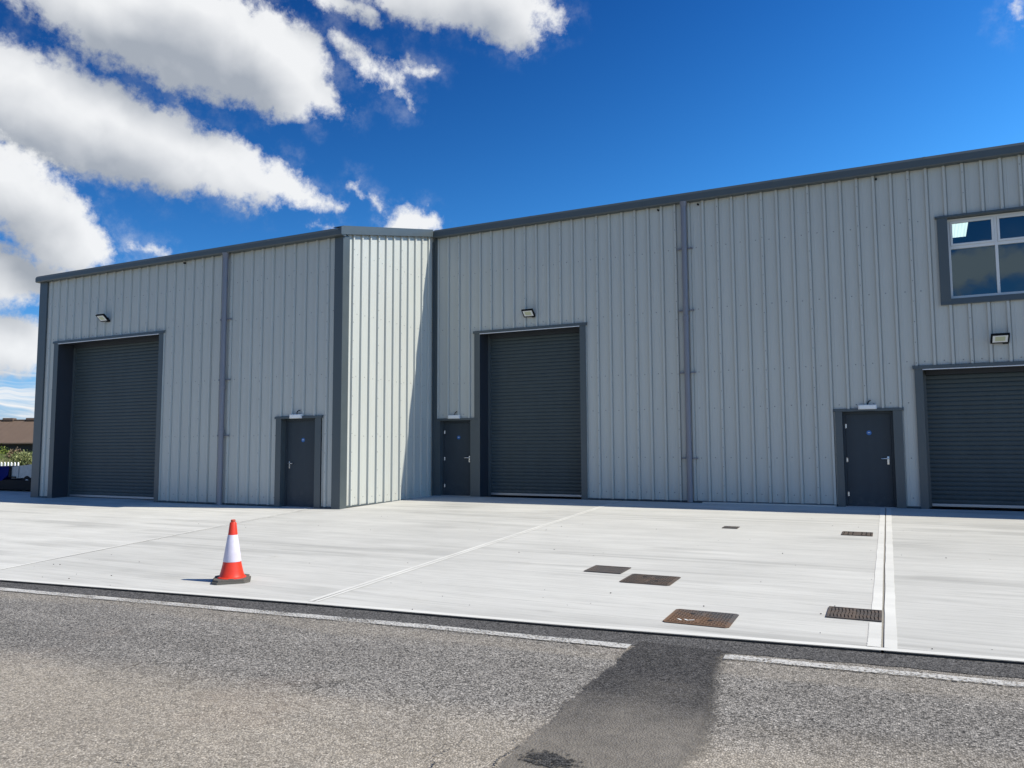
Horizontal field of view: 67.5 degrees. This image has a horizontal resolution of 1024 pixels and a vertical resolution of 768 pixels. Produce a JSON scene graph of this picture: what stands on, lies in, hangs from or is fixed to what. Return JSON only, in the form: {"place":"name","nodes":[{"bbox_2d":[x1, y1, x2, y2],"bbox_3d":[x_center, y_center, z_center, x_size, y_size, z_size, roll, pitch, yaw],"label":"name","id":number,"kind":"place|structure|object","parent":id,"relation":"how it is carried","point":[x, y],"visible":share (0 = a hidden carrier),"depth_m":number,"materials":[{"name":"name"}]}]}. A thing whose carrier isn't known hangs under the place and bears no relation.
{"place":"outdoors","nodes":[
{"label":"outdoors","id":0,"kind":"place"},
{"bbox_2d":[0,453,29,465],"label":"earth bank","id":1,"kind":"structure","parent":0,"point":[3,457],"depth_m":67.17,"materials":[{"name":"green plant"}]},
{"bbox_2d":[0,443,8,453],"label":"bush","id":2,"kind":"object","parent":1,"relation":"on","point":[4,450],"visible":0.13,"depth_m":72.52,"materials":[{"name":"green plant"}]},
{"bbox_2d":[5,446,21,457],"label":"bush","id":3,"kind":"object","parent":1,"relation":"on","point":[9,455],"visible":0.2,"depth_m":67.97,"materials":[{"name":"green plant"}]},
{"bbox_2d":[0,418,33,451],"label":"shed","id":4,"kind":"structure","parent":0,"point":[15,433],"depth_m":114.06,"materials":[{"name":"brown"}]},
{"bbox_2d":[11,449,31,465],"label":"bush","id":5,"kind":"object","parent":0,"point":[23,458],"visible":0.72,"depth_m":60.70,"materials":[{"name":"green plant"}]},
{"bbox_2d":[0,490,313,569],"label":"forecourt","id":6,"kind":"structure","parent":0,"point":[34,529],"depth_m":16.30,"materials":[{"name":"concrete"}]},
{"bbox_2d":[0,464,31,490],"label":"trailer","id":7,"kind":"object","parent":6,"relation":"on","point":[15,477],"visible":0.52,"depth_m":26.33,"materials":[{"name":"black paint"}]},
{"bbox_2d":[0,504,1023,661],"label":"trowelled margin","id":8,"kind":"object","parent":6,"relation":"on","point":[890,636],"visible":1,"depth_m":8.05,"materials":[{"name":"concrete"}]},
{"bbox_2d":[881,508,885,647],"bbox_3d":[5.604,2.427,11.522,0.017,0.243,12.150,-3,-5,26],"label":"joint sealant","id":9,"kind":"object","parent":8,"relation":"on","point":[882,645],"visible":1,"depth_m":8.26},
{"bbox_2d":[30,142,1023,510],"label":"industrial building","id":10,"kind":"structure","parent":6,"relation":"on","point":[756,342],"depth_m":19.52,"materials":[{"name":"grey metal"}]},
{"bbox_2d":[95,314,109,321],"bbox_3d":[-11.958,-1.925,22.445,0.340,0.214,0.290,-3,-5,26],"label":"floodlight","id":11,"kind":"object","parent":10,"relation":"attached to","point":[102,317],"visible":1,"depth_m":22.38,"materials":[{"name":"black paint"}]},
{"bbox_2d":[47,330,165,501],"bbox_3d":[-11.726,0.996,22.525,4.860,4.782,0.672,-3,-5,26],"label":"roller door","id":12,"kind":"structure","parent":10,"relation":"in","point":[105,424],"depth_m":22.94,"materials":[{"name":"grey metal"}]},
{"bbox_2d":[289,410,302,418],"bbox_3d":[-5.356,0.750,19.046,0.380,0.213,0.104,-3,-5,26],"label":"emergency light","id":13,"kind":"object","parent":10,"relation":"attached to","point":[292,416],"visible":1,"depth_m":19.00,"materials":[{"name":"white plastic"}]},
{"bbox_2d":[274,415,322,508],"bbox_3d":[-5.253,1.938,19.057,1.510,2.292,0.278,-3,-5,26],"label":"door","id":14,"kind":"structure","parent":10,"relation":"in","point":[298,441],"depth_m":19.15,"materials":[{"name":"grey paint"}]},
{"bbox_2d":[448,411,459,418],"bbox_3d":[-1.648,0.886,21.913,0.380,0.213,0.104,-3,-5,26],"label":"emergency light","id":15,"kind":"object","parent":10,"relation":"attached to","point":[454,416],"visible":1,"depth_m":21.86,"materials":[{"name":"white plastic"}]},
{"bbox_2d":[436,418,476,496],"bbox_3d":[-1.523,2.098,21.911,1.330,2.242,0.278,-3,-5,26],"label":"door","id":16,"kind":"structure","parent":10,"relation":"in","point":[457,438],"depth_m":21.98,"materials":[{"name":"grey paint"}]},
{"bbox_2d":[521,308,534,317],"bbox_3d":[0.464,-1.937,21.047,0.340,0.214,0.290,-3,-5,26],"label":"floodlight","id":17,"kind":"object","parent":10,"relation":"attached to","point":[528,313],"visible":1,"depth_m":20.98,"materials":[{"name":"black paint"}]},
{"bbox_2d":[473,322,587,499],"bbox_3d":[0.589,0.785,21.196,3.445,4.702,0.672,-3,-5,26],"label":"roller door","id":18,"kind":"structure","parent":10,"relation":"in","point":[530,389],"depth_m":21.43,"materials":[{"name":"grey metal"}]},
{"bbox_2d":[858,400,876,409],"bbox_3d":[7.981,0.464,17.222,0.380,0.213,0.104,-3,-5,26],"label":"emergency light","id":19,"kind":"object","parent":10,"relation":"attached to","point":[867,406],"visible":1,"depth_m":17.18,"materials":[{"name":"white plastic"}]},
{"bbox_2d":[833,407,906,507],"bbox_3d":[8.055,1.668,17.245,1.435,2.242,0.278,-3,-5,26],"label":"door","id":20,"kind":"structure","parent":10,"relation":"in","point":[867,436],"depth_m":17.29,"materials":[{"name":"grey paint"}]},
{"bbox_2d":[912,361,1023,509],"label":"roller door","id":21,"kind":"structure","parent":10,"relation":"in","point":[970,416],"depth_m":16.71,"materials":[{"name":"grey metal"}]},
{"bbox_2d":[935,206,1023,305],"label":"window","id":22,"kind":"structure","parent":10,"relation":"in","point":[945,244],"depth_m":16.64,"materials":[{"name":"grey metal"}]},
{"bbox_2d":[990,333,1009,343],"bbox_3d":[10.279,-0.952,16.151,0.340,0.214,0.290,-3,-5,26],"label":"floodlight","id":23,"kind":"object","parent":10,"relation":"attached to","point":[1003,338],"visible":1,"depth_m":16.09,"materials":[{"name":"black paint"}]},
{"bbox_2d":[0,496,620,604],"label":"forecourt","id":24,"kind":"structure","parent":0,"point":[301,556],"depth_m":11.90,"materials":[{"name":"concrete"}]},
{"bbox_2d":[212,519,250,584],"bbox_3d":[-3.413,2.029,9.358,0.436,0.742,0.436,1,-4,-17],"label":"traffic cone","id":25,"kind":"object","parent":24,"relation":"on","point":[232,572],"visible":1,"depth_m":9.27,"materials":[{"name":"plastic"}]},
{"bbox_2d":[0,588,1023,767],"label":"road","id":26,"kind":"structure","parent":0,"point":[86,681],"depth_m":5.13,"materials":[{"name":"grey asphalt"}]},
{"bbox_2d":[107,738,518,766],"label":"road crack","id":27,"kind":"object","parent":26,"relation":"on","point":[414,748],"visible":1,"depth_m":4.21,"materials":[{"name":"grey asphalt"}]},
{"bbox_2d":[0,587,631,647],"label":"road line","id":28,"kind":"object","parent":26,"relation":"on","point":[602,643],"visible":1,"depth_m":7.25,"materials":[{"name":"paint"}]},
{"bbox_2d":[0,582,1023,677],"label":"asphalt strip","id":29,"kind":"object","parent":26,"relation":"on","point":[945,664],"visible":1,"depth_m":6.64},
{"bbox_2d":[498,641,724,767],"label":"asphalt patch","id":30,"kind":"object","parent":26,"relation":"on","point":[644,704],"visible":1,"depth_m":4.76,"materials":[{"name":"grey asphalt"}]},
{"bbox_2d":[518,749,583,767],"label":"pothole","id":31,"kind":"object","parent":30,"relation":"on","point":[546,757],"visible":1,"depth_m":4.13,"materials":[{"name":"grey asphalt"}]},
{"bbox_2d":[724,654,1023,686],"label":"road line","id":32,"kind":"object","parent":26,"relation":"on","point":[873,669],"visible":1,"depth_m":5.58,"materials":[{"name":"paint"}]},
{"bbox_2d":[0,0,1023,419],"label":"sky","id":33,"kind":"structure","parent":0,"point":[131,130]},
{"bbox_2d":[307,501,884,652],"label":"forecourt","id":34,"kind":"structure","parent":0,"point":[755,578],"depth_m":9.37,"materials":[{"name":"concrete"}]},
{"bbox_2d":[584,565,630,573],"bbox_3d":[1.217,2.356,9.744,0.480,0.010,0.450,-3,-4,26],"label":"drain grate","id":35,"kind":"object","parent":34,"relation":"on","point":[608,569],"visible":1,"depth_m":9.71,"materials":[{"name":"metal"}]},
{"bbox_2d":[619,574,680,585],"bbox_3d":[1.635,2.304,9.052,0.600,0.014,0.560,-3,-4,26],"label":"manhole cover","id":36,"kind":"object","parent":34,"relation":"on","point":[652,579],"visible":1,"depth_m":9.00,"materials":[{"name":"brown metal"}]},
{"bbox_2d":[663,609,738,627],"bbox_3d":[1.768,2.179,7.154,0.600,0.014,0.560,-3,-4,26],"label":"manhole cover","id":37,"kind":"object","parent":34,"relation":"on","point":[704,618],"visible":1,"depth_m":7.11,"materials":[{"name":"metal"}]},
{"bbox_2d":[722,526,738,528],"bbox_3d":[3.945,2.584,13.815,0.270,0.010,0.270,-3,-4,26],"label":"drain grate","id":38,"kind":"object","parent":34,"relation":"on","point":[733,527],"visible":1,"depth_m":13.77,"materials":[{"name":"metal"}]},
{"bbox_2d":[702,502,836,506],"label":"plinth","id":39,"kind":"structure","parent":34,"relation":"on","point":[770,504],"depth_m":17.92,"materials":[{"name":"concrete"}]},
{"bbox_2d":[826,606,881,621],"bbox_3d":[3.229,2.167,7.230,0.470,0.010,0.460,-3,-4,26],"label":"drain grate","id":40,"kind":"object","parent":34,"relation":"on","point":[854,613],"visible":1,"depth_m":7.21,"materials":[{"name":"grey metal"}]},
{"bbox_2d":[841,531,872,535],"bbox_3d":[5.748,2.491,12.759,0.470,0.010,0.460,-3,-4,26],"label":"drain grate","id":41,"kind":"object","parent":34,"relation":"on","point":[857,533],"visible":1,"depth_m":12.74,"materials":[{"name":"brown metal"}]},
{"bbox_2d":[482,496,1022,510],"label":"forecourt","id":42,"kind":"structure","parent":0,"point":[930,507],"depth_m":16.67,"materials":[{"name":"concrete"}]},
{"bbox_2d":[884,508,1023,664],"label":"forecourt","id":43,"kind":"structure","parent":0,"point":[966,599],"depth_m":8.66,"materials":[{"name":"concrete"}]},
{"label":"forecourt","id":44,"kind":"structure","parent":0,"visible":0},
{"bbox_2d":[0,462,18,465],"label":"picket fence","id":45,"kind":"object","parent":44,"relation":"on","point":[10,464],"visible":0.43,"depth_m":37.76,"materials":[{"name":"white paint"}]}
]}

